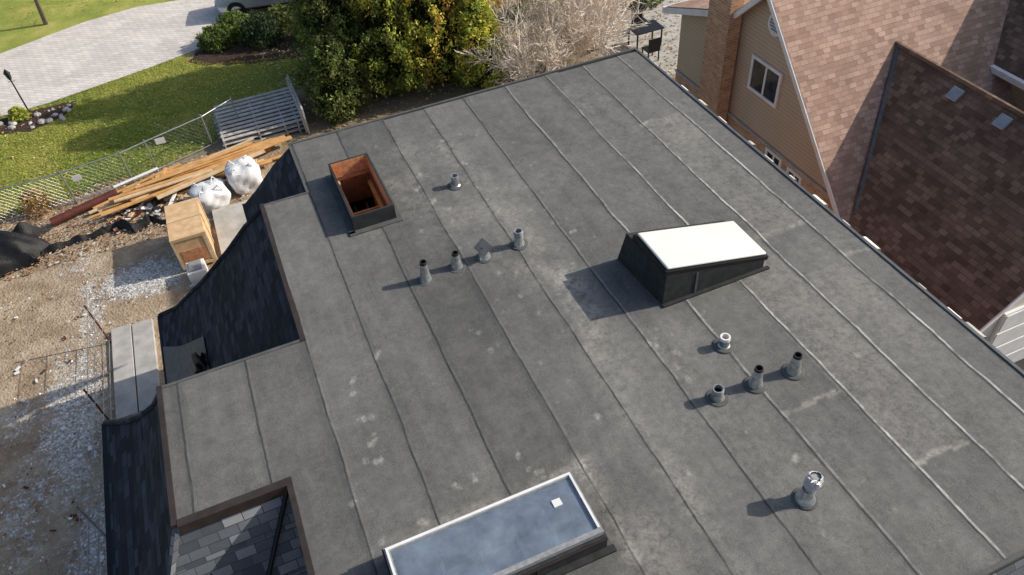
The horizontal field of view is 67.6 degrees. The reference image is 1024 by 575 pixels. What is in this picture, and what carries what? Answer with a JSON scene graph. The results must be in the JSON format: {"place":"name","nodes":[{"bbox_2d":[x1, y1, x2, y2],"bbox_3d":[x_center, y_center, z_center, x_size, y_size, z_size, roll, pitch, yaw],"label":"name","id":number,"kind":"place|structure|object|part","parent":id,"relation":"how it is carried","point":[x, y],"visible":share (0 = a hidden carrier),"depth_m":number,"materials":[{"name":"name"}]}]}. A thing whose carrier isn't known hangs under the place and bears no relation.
{"place":"outdoors","nodes":[
{"label":"outdoors","id":0,"kind":"place"},
{"bbox_2d":[0,251,184,572],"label":"gravel","id":1,"kind":"structure","parent":0,"point":[84,416],"depth_m":18.34,"materials":[{"name":"grey gravel"}]},
{"bbox_2d":[0,0,270,116],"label":"paver driveway","id":2,"kind":"structure","parent":0,"point":[80,57],"depth_m":32.51,"materials":[{"name":"grey stone"}]},
{"bbox_2d":[214,0,290,13],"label":"parked car","id":3,"kind":"object","parent":2,"relation":"on","point":[241,6],"visible":0.48,"depth_m":33.49,"materials":[{"name":"silver metal"}]},
{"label":"windows and trim","id":4,"kind":"part","parent":3,"relation":"part of","materials":[{"name":"black glass"}]},
{"bbox_2d":[0,143,283,574],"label":"dirt yard","id":5,"kind":"structure","parent":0,"point":[58,280],"depth_m":19.77,"materials":[{"name":"brown soil"}]},
{"bbox_2d":[0,222,50,277],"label":"black tarp cover","id":6,"kind":"object","parent":5,"relation":"on","point":[23,245],"visible":0.99,"depth_m":22.58,"materials":[{"name":"black plastic"}]},
{"bbox_2d":[17,186,57,219],"bbox_3d":[-15.180,-2.762,24.255,1.024,0.918,1.018,6,46,11],"label":"dry shrub","id":7,"kind":"object","parent":5,"relation":"on","point":[34,202],"visible":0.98,"depth_m":24.19,"materials":[{"name":"brown plant"}]},
{"bbox_2d":[0,264,141,574],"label":"fallen leaves","id":8,"kind":"object","parent":5,"relation":"on","point":[96,503],"visible":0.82,"depth_m":18.46,"materials":[{"name":"brown plant"}]},
{"bbox_2d":[49,189,118,225],"bbox_3d":[-13.554,-2.550,24.253,2.105,0.274,0.260,-33,51,-26],"label":"steel pipe","id":9,"kind":"object","parent":5,"relation":"on","point":[75,211],"visible":0.93,"depth_m":24.13,"materials":[{"name":"red metal"}]},
{"bbox_2d":[74,305,111,574],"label":"temporary wire fence","id":10,"kind":"object","parent":5,"relation":"on","point":[84,514],"visible":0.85,"depth_m":16.85,"materials":[{"name":"grey metal"}]},
{"bbox_2d":[2,190,190,561],"bbox_3d":[-11.271,1.766,19.846,4.450,0.136,13.859,-7,44,-2],"label":"construction debris","id":11,"kind":"object","parent":5,"relation":"on","point":[158,210],"visible":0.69,"depth_m":24.00,"materials":[{"name":"stone"}]},
{"bbox_2d":[42,214,165,255],"bbox_3d":[-12.430,-1.842,23.393,3.782,0.331,0.938,-15,45,-10],"label":"black silt fabric","id":12,"kind":"object","parent":5,"relation":"on","point":[146,221],"visible":0.97,"depth_m":23.39,"materials":[{"name":"black fabric"}]},
{"bbox_2d":[0,150,247,279],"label":"fallen leaves","id":13,"kind":"object","parent":5,"relation":"on","point":[86,243],"visible":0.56,"depth_m":23.80,"materials":[{"name":"brown plant"}]},
{"bbox_2d":[111,318,159,418],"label":"concrete walk","id":14,"kind":"structure","parent":5,"relation":"on","point":[134,356],"depth_m":19.38,"materials":[{"name":"grey concrete"}]},
{"bbox_2d":[88,132,292,218],"bbox_3d":[-10.330,-3.636,24.983,6.910,0.385,2.922,-19,46,-14],"label":"lumber pile","id":15,"kind":"object","parent":5,"relation":"on","point":[174,179],"visible":0.95,"depth_m":24.84,"materials":[{"name":"brown wood"}]},
{"bbox_2d":[164,197,217,269],"bbox_3d":[-9.333,-1.546,22.271,0.977,1.220,1.775,-19,46,-14],"label":"plywood crate","id":16,"kind":"object","parent":5,"relation":"on","point":[189,231],"visible":0.97,"depth_m":21.74,"materials":[{"name":"brown wood"}]},
{"bbox_2d":[186,258,207,287],"bbox_3d":[-8.846,-0.401,21.541,0.603,0.450,0.776,-19,46,-14],"label":"white storage bin","id":17,"kind":"object","parent":5,"relation":"on","point":[197,270],"visible":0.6,"depth_m":21.42,"materials":[{"name":"grey plastic"}]},
{"bbox_2d":[189,176,230,213],"bbox_3d":[-9.489,-2.931,23.995,1.135,0.794,1.147,-28,49,-22],"label":"white bulk bag","id":18,"kind":"object","parent":5,"relation":"on","point":[211,194],"visible":0.83,"depth_m":23.75,"materials":[{"name":"white plastic"}]},
{"bbox_2d":[212,200,247,254],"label":"concrete slab","id":19,"kind":"structure","parent":5,"relation":"on","point":[230,221],"depth_m":23.33,"materials":[{"name":"grey concrete"}]},
{"bbox_2d":[224,155,262,194],"bbox_3d":[-8.595,-3.622,24.470,1.097,0.994,1.106,-19,46,-14],"label":"white bulk bag","id":20,"kind":"object","parent":5,"relation":"on","point":[243,175],"visible":0.98,"depth_m":24.13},
{"bbox_2d":[0,0,306,218],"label":"lawn","id":21,"kind":"structure","parent":0,"point":[23,32],"depth_m":29.16,"materials":[{"name":"green plant"}]},
{"bbox_2d":[3,69,30,111],"bbox_3d":[-18.510,-7.349,28.600,0.260,1.800,0.225,-19,46,-14],"label":"lamp post","id":22,"kind":"object","parent":21,"relation":"on","point":[6,73],"visible":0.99,"depth_m":28.27,"materials":[{"name":"black metal"}]},
{"bbox_2d":[0,101,76,133],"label":"mulch bed","id":23,"kind":"object","parent":21,"relation":"on","point":[58,108],"visible":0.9,"depth_m":28.78,"materials":[{"name":"brown soil"}]},
{"bbox_2d":[7,106,29,122],"bbox_3d":[-18.582,-6.552,28.706,0.821,0.558,0.818,-19,46,-14],"label":"flower shrub","id":24,"kind":"object","parent":23,"relation":"on","point":[15,113],"visible":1,"depth_m":28.59,"materials":[{"name":"yellow plant"}]},
{"bbox_2d":[0,104,70,129],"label":"garden stones","id":25,"kind":"object","parent":23,"relation":"on","point":[11,124],"visible":1,"depth_m":28.54,"materials":[{"name":"grey stone"}]},
{"bbox_2d":[34,0,47,24],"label":"bare tree","id":26,"kind":"object","parent":21,"relation":"on","point":[41,13],"visible":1,"depth_m":34.42,"materials":[{"name":"brown plant"}]},
{"bbox_2d":[4,0,145,29],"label":"fallen leaves","id":27,"kind":"object","parent":21,"relation":"on","point":[61,10],"visible":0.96,"depth_m":35.93,"materials":[{"name":"brown plant"}]},
{"bbox_2d":[0,96,240,221],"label":"chain link fence","id":28,"kind":"object","parent":21,"relation":"on","point":[145,141],"visible":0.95,"depth_m":24.89,"materials":[{"name":"metal"}]},
{"bbox_2d":[71,137,165,181],"bbox_3d":[-12.675,-4.155,24.708,3.023,0.350,0.089,-29,49,-23],"label":"fence sign","id":29,"kind":"object","parent":28,"relation":"attached to","point":[161,140],"visible":1,"depth_m":25.10,"materials":[{"name":"white metal"}]},
{"bbox_2d":[0,51,314,206],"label":"fallen leaves","id":30,"kind":"object","parent":21,"relation":"on","point":[129,121],"visible":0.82,"depth_m":27.81,"materials":[{"name":"brown plant"}]},
{"bbox_2d":[101,402,307,574],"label":"mansard slope","id":31,"kind":"structure","parent":0,"point":[138,527],"depth_m":9.95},
{"bbox_2d":[157,213,299,383],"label":"mansard slope","id":32,"kind":"structure","parent":0,"point":[235,306],"depth_m":13.68,"materials":[{"name":"black"}]},
{"bbox_2d":[103,208,288,574],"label":"hip caps","id":33,"kind":"object","parent":32,"relation":"on","point":[173,552],"visible":0.91,"depth_m":11.00,"materials":[{"name":"black metal"}]},
{"bbox_2d":[242,148,305,220],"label":"mansard slope","id":34,"kind":"structure","parent":0,"point":[282,179],"depth_m":14.86,"materials":[{"name":"black"}]},
{"bbox_2d":[135,0,809,177],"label":"ground","id":35,"kind":"structure","parent":0,"point":[377,110],"depth_m":27.96,"materials":[{"name":"soil"}]},
{"bbox_2d":[188,5,307,65],"bbox_3d":[-9.262,-10.825,32.524,8.932,0.001,6.351,-19,46,-14],"label":"mulch bed","id":36,"kind":"object","parent":35,"relation":"on","point":[236,51],"visible":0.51,"depth_m":31.45,"materials":[{"name":"brown soil"}]},
{"bbox_2d":[195,23,237,52],"bbox_3d":[-12.375,-10.537,31.859,1.559,0.996,1.598,8,46,13],"label":"boxwood shrub","id":37,"kind":"object","parent":36,"relation":"on","point":[210,36],"visible":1,"depth_m":31.66,"materials":[{"name":"green plant"}]},
{"bbox_2d":[214,9,249,41],"bbox_3d":[-11.877,-11.224,32.392,1.652,1.170,1.714,4,45,9],"label":"boxwood shrub","id":38,"kind":"object","parent":36,"relation":"on","point":[231,21],"visible":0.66,"depth_m":32.14,"materials":[{"name":"green plant"}]},
{"bbox_2d":[240,9,284,50],"bbox_3d":[-10.466,-10.845,31.650,1.814,1.498,1.835,11,47,16],"label":"dark shrub","id":39,"kind":"object","parent":36,"relation":"on","point":[250,29],"visible":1,"depth_m":31.54,"materials":[{"name":"green plant"}]},
{"bbox_2d":[265,2,294,34],"bbox_3d":[-9.842,-11.511,32.538,1.749,1.104,1.801,-19,46,-14],"label":"boxwood shrub","id":40,"kind":"object","parent":36,"relation":"on","point":[280,14],"visible":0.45,"depth_m":32.26,"materials":[{"name":"green plant"}]},
{"bbox_2d":[289,20,305,46],"bbox_3d":[-8.395,-10.896,31.602,1.715,1.375,1.806,-19,46,-14],"label":"dark shrub","id":41,"kind":"object","parent":36,"relation":"on","point":[292,35],"depth_m":31.59,"materials":[{"name":"green plant"}]},
{"bbox_2d":[213,74,309,149],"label":"fence panels","id":42,"kind":"object","parent":35,"relation":"on","point":[265,107],"visible":0.94,"depth_m":27.10,"materials":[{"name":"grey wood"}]},
{"bbox_2d":[279,0,395,101],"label":"cedar tree","id":43,"kind":"object","parent":35,"relation":"on","point":[313,13],"visible":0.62,"depth_m":25.93,"materials":[{"name":"green plant"}]},
{"bbox_2d":[289,12,386,55],"bbox_3d":[-6.304,-11.374,27.599,4.856,7.576,4.145,-19,46,-14],"label":"cedar tree","id":44,"kind":"object","parent":35,"relation":"on","point":[295,49],"visible":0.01,"depth_m":28.23,"materials":[{"name":"green plant"}]},
{"bbox_2d":[301,24,377,125],"bbox_3d":[-6.147,-7.286,26.504,2.615,3.490,2.411,-19,46,-14],"label":"cedar tree","id":45,"kind":"object","parent":35,"relation":"on","point":[338,99],"visible":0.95,"depth_m":26.30,"materials":[{"name":"green plant"}]},
{"bbox_2d":[339,0,439,97],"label":"cedar tree","id":46,"kind":"object","parent":35,"relation":"on","point":[374,10],"visible":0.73,"depth_m":26.36,"materials":[{"name":"green plant"}]},
{"bbox_2d":[374,0,485,94],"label":"cedar tree","id":47,"kind":"object","parent":35,"relation":"on","point":[434,10],"visible":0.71,"depth_m":26.58,"materials":[{"name":"green plant"}]},
{"bbox_2d":[418,0,515,70],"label":"cedar tree","id":48,"kind":"object","parent":35,"relation":"on","point":[497,3],"visible":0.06,"depth_m":27.87,"materials":[{"name":"green plant"}]},
{"bbox_2d":[256,0,680,138],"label":"fallen leaves","id":49,"kind":"object","parent":35,"relation":"on","point":[384,108],"visible":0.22,"depth_m":29.15,"materials":[{"name":"brown plant"}]},
{"bbox_2d":[446,0,510,90],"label":"cedar tree","id":50,"kind":"object","parent":35,"relation":"on","point":[479,16],"visible":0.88,"depth_m":26.80,"materials":[{"name":"green plant"}]},
{"bbox_2d":[454,0,583,83],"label":"bare shrub","id":51,"kind":"object","parent":35,"relation":"on","point":[532,53],"visible":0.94,"depth_m":26.28,"materials":[{"name":"beige plant"}]},
{"bbox_2d":[512,0,572,21],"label":"boxwood shrub","id":52,"kind":"object","parent":35,"relation":"on","point":[514,11],"visible":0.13,"depth_m":31.79,"materials":[{"name":"green plant"}]},
{"bbox_2d":[489,0,657,70],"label":"bare shrub","id":53,"kind":"object","parent":35,"relation":"on","point":[591,34],"visible":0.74,"depth_m":27.22,"materials":[{"name":"beige plant"}]},
{"bbox_2d":[516,0,645,58],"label":"bare shrub","id":54,"kind":"object","parent":35,"relation":"on","point":[621,7],"visible":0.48,"depth_m":27.84,"materials":[{"name":"beige plant"}]},
{"bbox_2d":[698,0,744,120],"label":"brick chimney","id":55,"kind":"object","parent":35,"relation":"on","point":[723,25],"visible":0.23,"depth_m":19.95,"materials":[{"name":"brick"}]},
{"bbox_2d":[675,0,832,210],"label":"gable wall","id":56,"kind":"structure","parent":35,"relation":"on","point":[781,129],"depth_m":19.38,"materials":[{"name":"beige"}]},
{"bbox_2d":[662,0,839,216],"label":"white rake trim","id":57,"kind":"structure","parent":56,"relation":"attached to","point":[666,9],"depth_m":17.72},
{"bbox_2d":[747,54,783,108],"bbox_3d":[6.319,-5.165,19.133,0.057,0.940,1.180,-19,46,-14],"label":"window","id":58,"kind":"structure","parent":56,"relation":"attached to","point":[765,80],"depth_m":19.11,"materials":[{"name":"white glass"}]},
{"bbox_2d":[768,15,777,36],"bbox_3d":[6.235,-6.205,18.069,0.060,0.540,0.540,-19,46,-14],"label":"round gable vent","id":59,"kind":"object","parent":56,"relation":"attached to","point":[772,28],"visible":0.43,"depth_m":18.18,"materials":[{"name":"grey plastic"}]},
{"bbox_2d":[764,147,782,167],"bbox_3d":[6.779,-3.267,19.891,0.057,0.560,0.660,-19,46,-14],"label":"basement window","id":60,"kind":"structure","parent":56,"relation":"attached to","point":[776,159],"depth_m":19.77,"materials":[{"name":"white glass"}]},
{"bbox_2d":[786,166,802,184],"bbox_3d":[7.115,-2.698,19.354,0.057,0.560,0.560,-19,46,-14],"label":"basement window","id":61,"kind":"structure","parent":56,"relation":"attached to","point":[794,174],"depth_m":19.20,"materials":[{"name":"white glass"}]},
{"bbox_2d":[668,0,1016,222],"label":"roof","id":62,"kind":"structure","parent":56,"relation":"on","point":[841,53],"depth_m":18.01,"materials":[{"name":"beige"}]},
{"bbox_2d":[979,292,1023,362],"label":"garage gable","id":63,"kind":"structure","parent":35,"relation":"on","point":[1002,331],"depth_m":16.36,"materials":[{"name":"beige paint"}]},
{"bbox_2d":[848,49,1023,329],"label":"wing roof","id":64,"kind":"structure","parent":63,"relation":"on","point":[939,215],"depth_m":16.46,"materials":[{"name":"brown"}]},
{"bbox_2d":[853,41,1023,214],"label":"ridge and valley","id":65,"kind":"structure","parent":64,"relation":"on","point":[966,83],"depth_m":17.73,"materials":[{"name":"brown"}]},
{"bbox_2d":[945,86,1012,129],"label":"roof box vents","id":66,"kind":"object","parent":64,"relation":"on","point":[1001,121],"visible":1,"depth_m":16.09,"materials":[{"name":"grey plastic"}]},
{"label":"walls","id":67,"kind":"object","parent":35,"relation":"on","visible":0},
{"bbox_2d":[156,47,1023,574],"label":"edge flashing","id":68,"kind":"object","parent":67,"relation":"attached to","point":[230,507],"visible":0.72,"depth_m":10.26,"materials":[{"name":"brown metal"}]},
{"bbox_2d":[656,64,986,338],"bbox_3d":[4.932,-1.529,12.588,0.125,0.101,10.234,-19,46,-14],"label":"eave strip","id":69,"kind":"object","parent":68,"relation":"attached to","point":[878,248],"visible":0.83,"depth_m":11.96,"materials":[{"name":"metal"}]},
{"bbox_2d":[162,51,1023,574],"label":"roof membrane","id":70,"kind":"object","parent":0,"point":[388,401],"visible":0.95,"depth_m":10.17,"materials":[{"name":"grey rubber"}]},
{"bbox_2d":[325,153,402,236],"bbox_3d":[-2.525,-0.957,13.800,0.900,2.240,1.840,-19,46,-14],"label":"open roof hatch","id":71,"kind":"object","parent":70,"relation":"on","point":[361,204],"visible":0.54,"depth_m":13.51,"materials":[{"name":"brown wood"}]},
{"bbox_2d":[416,259,434,286],"bbox_3d":[-1.325,-0.247,11.520,0.300,0.384,0.297,-19,46,-14],"label":"vent pipe","id":72,"kind":"object","parent":70,"relation":"on","point":[425,278],"visible":1,"depth_m":11.53,"materials":[{"name":"metal"}]},
{"bbox_2d":[447,173,463,190],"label":"vent pipe","id":73,"kind":"object","parent":70,"relation":"on","point":[455,183],"visible":1,"depth_m":13.22,"materials":[{"name":"metal"}]},
{"bbox_2d":[448,250,465,273],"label":"vent pipe","id":74,"kind":"object","parent":70,"relation":"on","point":[456,265],"visible":1,"depth_m":11.71,"materials":[{"name":"metal"}]},
{"bbox_2d":[474,238,493,263],"bbox_3d":[-0.438,-0.588,11.823,0.300,0.322,0.297,-19,46,-14],"label":"vent pipe","id":75,"kind":"object","parent":70,"relation":"on","point":[483,247],"visible":1,"depth_m":11.77,"materials":[{"name":"metal"}]},
{"bbox_2d":[381,471,616,574],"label":"glass skylight","id":76,"kind":"object","parent":70,"relation":"on","point":[552,526],"visible":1,"depth_m":8.69,"materials":[{"name":"blue glass"}]},
{"bbox_2d":[510,228,528,249],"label":"vent pipe","id":77,"kind":"object","parent":70,"relation":"on","point":[518,242],"visible":1,"depth_m":12.00,"materials":[{"name":"metal"}]},
{"bbox_2d":[617,220,769,307],"bbox_3d":[2.694,-0.593,11.299,1.890,0.706,1.220,-19,46,-14],"label":"white skylight","id":78,"kind":"object","parent":70,"relation":"on","point":[668,267],"visible":1,"depth_m":11.05,"materials":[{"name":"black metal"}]},
{"bbox_2d":[705,384,728,406],"bbox_3d":[2.608,1.328,9.671,0.300,0.237,0.297,-19,46,-14],"label":"vent pipe","id":79,"kind":"object","parent":70,"relation":"on","point":[716,395],"visible":1,"depth_m":9.66,"materials":[{"name":"metal"}]},
{"bbox_2d":[712,333,734,353],"bbox_3d":[2.861,0.720,10.290,0.300,0.180,0.297,-19,46,-14],"label":"white vent pipe","id":80,"kind":"object","parent":70,"relation":"on","point":[723,343],"visible":1,"depth_m":10.28,"materials":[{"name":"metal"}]},
{"bbox_2d":[743,365,766,393],"bbox_3d":[3.121,1.131,9.735,0.300,0.340,0.297,-19,46,-14],"label":"vent pipe","id":81,"kind":"object","parent":70,"relation":"on","point":[755,383],"visible":1,"depth_m":9.75,"materials":[{"name":"metal"}]},
{"bbox_2d":[781,351,804,380],"bbox_3d":[3.651,0.974,9.845,0.300,0.340,0.297,-19,46,-14],"label":"vent pipe","id":82,"kind":"object","parent":70,"relation":"on","point":[793,369],"visible":1,"depth_m":9.86,"materials":[{"name":"metal"}]},
{"bbox_2d":[791,471,823,510],"bbox_3d":[3.310,2.254,8.532,0.304,0.425,0.297,-19,46,-14],"label":"vent pipe","id":83,"kind":"object","parent":70,"relation":"on","point":[804,497],"visible":1,"depth_m":8.54,"materials":[{"name":"metal"}]},
{"bbox_2d":[573,0,684,74],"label":"stone patio","id":84,"kind":"structure","parent":0,"point":[668,37],"depth_m":30.20,"materials":[{"name":"beige stone"}]},
{"bbox_2d":[631,4,647,24],"bbox_3d":[5.070,-10.616,30.329,0.500,0.950,0.520,-19,46,-14],"label":"patio chair","id":85,"kind":"object","parent":84,"relation":"on","point":[637,19],"visible":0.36,"depth_m":30.32,"materials":[{"name":"black metal"}]},
{"bbox_2d":[619,0,663,8],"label":"boxwood shrub","id":86,"kind":"object","parent":84,"relation":"on","point":[650,3],"visible":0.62,"depth_m":31.90,"materials":[{"name":"green plant"}]},
{"bbox_2d":[627,19,664,48],"bbox_3d":[5.143,-9.718,29.560,1.200,0.740,0.800,-19,46,-14],"label":"patio table","id":87,"kind":"object","parent":84,"relation":"on","point":[653,25],"visible":0.78,"depth_m":29.27,"materials":[{"name":"black metal"}]},
{"bbox_2d":[642,37,660,60],"bbox_3d":[5.202,-8.969,28.645,0.500,0.950,0.520,-19,46,-14],"label":"patio chair","id":88,"kind":"object","parent":84,"relation":"on","point":[654,45],"visible":0.8,"depth_m":28.37,"materials":[{"name":"black metal"}]},
{"bbox_2d":[990,0,1023,111],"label":"wing","id":89,"kind":"structure","parent":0,"point":[1009,57],"depth_m":18.81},
{"bbox_2d":[993,558,1023,574],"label":"front slope","id":90,"kind":"structure","parent":0,"point":[1016,568],"depth_m":8.07,"materials":[{"name":"grey"}]},
{"bbox_2d":[1015,359,1023,370],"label":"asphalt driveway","id":91,"kind":"structure","parent":0,"point":[1020,363],"depth_m":17.80,"materials":[{"name":"grey asphalt"}]},
{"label":"lower walls","id":92,"kind":"object","parent":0,"visible":0},
{"bbox_2d":[163,336,208,383],"bbox_3d":[-6.309,2.041,14.951,1.160,1.381,4.500,-19,46,-14],"label":"valley membrane","id":93,"kind":"object","parent":92,"relation":"attached to","point":[179,364],"visible":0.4,"depth_m":15.82,"materials":[{"name":"grey metal"}]},
{"bbox_2d":[191,349,208,373],"bbox_3d":[-5.963,1.410,14.637,0.358,0.438,0.672,-19,46,-14],"label":"membrane offcut","id":94,"kind":"object","parent":93,"relation":"on","point":[200,363],"visible":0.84,"depth_m":14.53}
]}

